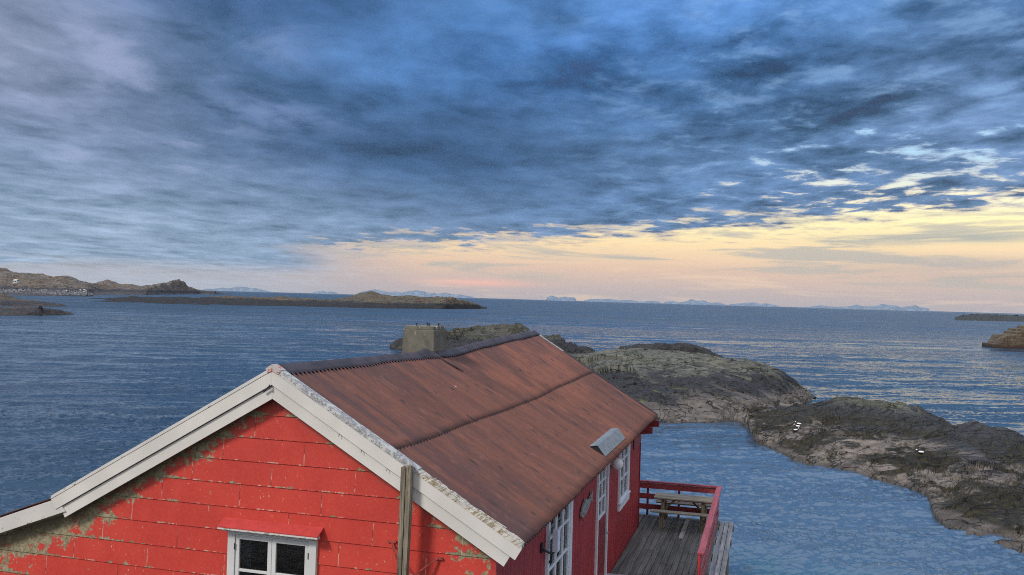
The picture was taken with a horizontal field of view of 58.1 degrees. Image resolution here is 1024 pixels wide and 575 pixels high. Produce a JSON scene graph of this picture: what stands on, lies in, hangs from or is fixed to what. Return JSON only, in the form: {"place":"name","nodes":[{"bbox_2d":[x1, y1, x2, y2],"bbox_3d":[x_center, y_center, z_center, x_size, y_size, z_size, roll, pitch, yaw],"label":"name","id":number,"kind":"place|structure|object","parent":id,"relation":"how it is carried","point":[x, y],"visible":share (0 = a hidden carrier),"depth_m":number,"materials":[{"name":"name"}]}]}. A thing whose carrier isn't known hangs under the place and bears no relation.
{"place":"outdoors","nodes":[
{"label":"outdoors","id":0,"kind":"place"},
{"bbox_2d":[203,287,270,291],"bbox_3d":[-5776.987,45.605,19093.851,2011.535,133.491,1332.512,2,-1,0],"label":"mountains","id":1,"kind":"structure","parent":0,"point":[243,289],"depth_m":18727.14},
{"bbox_2d":[89,291,486,308],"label":"island","id":2,"kind":"structure","parent":0,"point":[370,299],"depth_m":628.41,"materials":[{"name":"stone"}]},
{"bbox_2d":[313,291,337,293],"bbox_3d":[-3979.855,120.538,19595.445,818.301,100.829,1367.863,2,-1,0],"label":"mountains","id":3,"kind":"structure","parent":0,"point":[323,292],"depth_m":19194.01,"materials":[{"name":"stone"}]},
{"bbox_2d":[360,289,473,297],"bbox_3d":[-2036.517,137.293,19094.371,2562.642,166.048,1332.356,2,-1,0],"label":"mountains","id":4,"kind":"structure","parent":0,"point":[418,293],"depth_m":18775.95,"materials":[{"name":"stone"}]},
{"bbox_2d":[0,291,1023,574],"bbox_3d":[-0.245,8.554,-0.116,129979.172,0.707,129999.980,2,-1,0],"label":"sea","id":5,"kind":"structure","parent":0,"point":[88,387],"depth_m":98.93,"materials":[{"name":"liquid"}]},
{"bbox_2d":[0,293,65,305],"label":"islet","id":6,"kind":"object","parent":5,"relation":"in","point":[5,300],"visible":0.75,"depth_m":378.76,"materials":[{"name":"stone"}]},
{"bbox_2d":[0,306,72,315],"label":"islet","id":7,"kind":"object","parent":5,"relation":"on","point":[13,311],"visible":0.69,"depth_m":262.92,"materials":[{"name":"grey stone"}]},
{"bbox_2d":[0,288,93,296],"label":"breakwater","id":8,"kind":"object","parent":5,"relation":"in","point":[60,292],"visible":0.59,"depth_m":881.70,"materials":[{"name":"grey stone"}]},
{"bbox_2d":[0,268,229,295],"bbox_3d":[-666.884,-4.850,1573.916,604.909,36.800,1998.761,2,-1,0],"label":"headland","id":9,"kind":"structure","parent":5,"relation":"in","point":[37,281],"depth_m":1139.17,"materials":[{"name":"brown stone"}]},
{"bbox_2d":[390,322,594,353],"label":"rock outcrop","id":10,"kind":"object","parent":5,"relation":"in","point":[457,337],"visible":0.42,"depth_m":148.08,"materials":[{"name":"grey stone"}]},
{"bbox_2d":[618,343,724,357],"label":"rock outcrop","id":11,"kind":"object","parent":5,"relation":"in","point":[688,347],"visible":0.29,"depth_m":102.58,"materials":[{"name":"grey stone"}]},
{"bbox_2d":[568,348,815,422],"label":"rock outcrop","id":12,"kind":"object","parent":5,"relation":"in","point":[673,386],"visible":0.6,"depth_m":75.88,"materials":[{"name":"grey stone"}]},
{"bbox_2d":[734,396,1023,552],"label":"rock ridge","id":13,"kind":"object","parent":5,"relation":"in","point":[968,477],"visible":0.77,"depth_m":51.05,"materials":[{"name":"grey stone"}]},
{"bbox_2d":[955,314,1023,321],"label":"low rocky islet","id":14,"kind":"object","parent":5,"relation":"in","point":[992,317],"visible":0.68,"depth_m":1088.08,"materials":[{"name":"grey stone"}]},
{"bbox_2d":[982,325,1023,348],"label":"rock outcrop","id":15,"kind":"structure","parent":5,"relation":"in","point":[1012,338],"depth_m":218.93,"materials":[{"name":"brown stone"}]},
{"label":"shore rock","id":16,"kind":"structure","parent":5,"relation":"in","visible":0},
{"bbox_2d":[0,323,658,574],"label":"boathouse","id":17,"kind":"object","parent":16,"relation":"on","point":[514,450],"visible":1,"depth_m":12.82,"materials":[{"name":"paint"}]},
{"bbox_2d":[217,517,323,574],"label":"window","id":18,"kind":"structure","parent":17,"relation":"in","point":[273,533],"depth_m":12.27,"materials":[{"name":"white paint"}]},
{"bbox_2d":[387,464,442,574],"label":"wooden post","id":19,"kind":"object","parent":17,"relation":"attached to","point":[405,512],"visible":1,"depth_m":11.48,"materials":[{"name":"brown wood"}]},
{"bbox_2d":[545,501,572,574],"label":"terrace door","id":20,"kind":"structure","parent":17,"relation":"in","point":[560,563],"depth_m":15.21,"materials":[{"name":"white paint"}]},
{"bbox_2d":[580,490,592,520],"bbox_3d":[1.403,4.041,17.085,0.081,0.368,1.054,1,-1,16],"label":"wall ornament","id":21,"kind":"object","parent":17,"relation":"attached to","point":[585,506],"depth_m":16.90,"materials":[{"name":"grey metal"}]},
{"bbox_2d":[597,466,608,574],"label":"door","id":22,"kind":"structure","parent":17,"relation":"in","point":[603,476],"depth_m":18.96,"materials":[{"name":"red paint"}]},
{"bbox_2d":[617,445,630,511],"bbox_3d":[2.646,4.276,21.649,0.105,1.660,1.560,1,-1,16],"label":"window","id":23,"kind":"structure","parent":17,"relation":"in","point":[624,473],"depth_m":21.62,"materials":[{"name":"white paint"}]},
{"bbox_2d":[611,513,733,574],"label":"deck","id":24,"kind":"structure","parent":17,"relation":"attached to","point":[652,548],"depth_m":22.19,"materials":[{"name":"grey wood"}]},
{"bbox_2d":[639,480,721,574],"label":"railing","id":25,"kind":"object","parent":24,"relation":"attached to","point":[705,545],"visible":0.73,"depth_m":25.21,"materials":[{"name":"red paint"}]},
{"bbox_2d":[650,492,712,531],"bbox_3d":[4.562,5.977,24.611,1.560,0.738,1.462,1,-1,16],"label":"picnic table","id":26,"kind":"object","parent":24,"relation":"on","point":[664,512],"visible":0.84,"depth_m":24.47,"materials":[{"name":"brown wood"}]},
{"bbox_2d":[0,0,1023,313],"label":"sky","id":27,"kind":"structure","parent":0,"point":[781,153],"materials":[{"name":"blue"}]},
{"bbox_2d":[546,296,575,300],"bbox_3d":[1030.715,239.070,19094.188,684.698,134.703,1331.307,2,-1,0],"label":"mountains","id":28,"kind":"structure","parent":0,"point":[553,298],"depth_m":18740.26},
{"bbox_2d":[584,299,659,303],"bbox_3d":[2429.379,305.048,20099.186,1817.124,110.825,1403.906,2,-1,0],"label":"mountains","id":29,"kind":"structure","parent":0,"point":[609,300],"depth_m":19687.22,"materials":[{"name":"stone"}]},
{"bbox_2d":[664,299,724,304],"bbox_3d":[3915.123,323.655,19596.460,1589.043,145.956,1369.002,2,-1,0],"label":"mountains","id":30,"kind":"structure","parent":0,"point":[696,302],"depth_m":19226.93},
{"bbox_2d":[729,303,778,306],"bbox_3d":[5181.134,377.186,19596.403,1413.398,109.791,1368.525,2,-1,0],"label":"mountains","id":31,"kind":"structure","parent":0,"point":[755,304],"depth_m":19218.90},
{"bbox_2d":[804,304,928,310],"bbox_3d":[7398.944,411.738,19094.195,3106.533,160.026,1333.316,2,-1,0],"label":"mountains","id":32,"kind":"structure","parent":0,"point":[893,307],"depth_m":18739.25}
]}

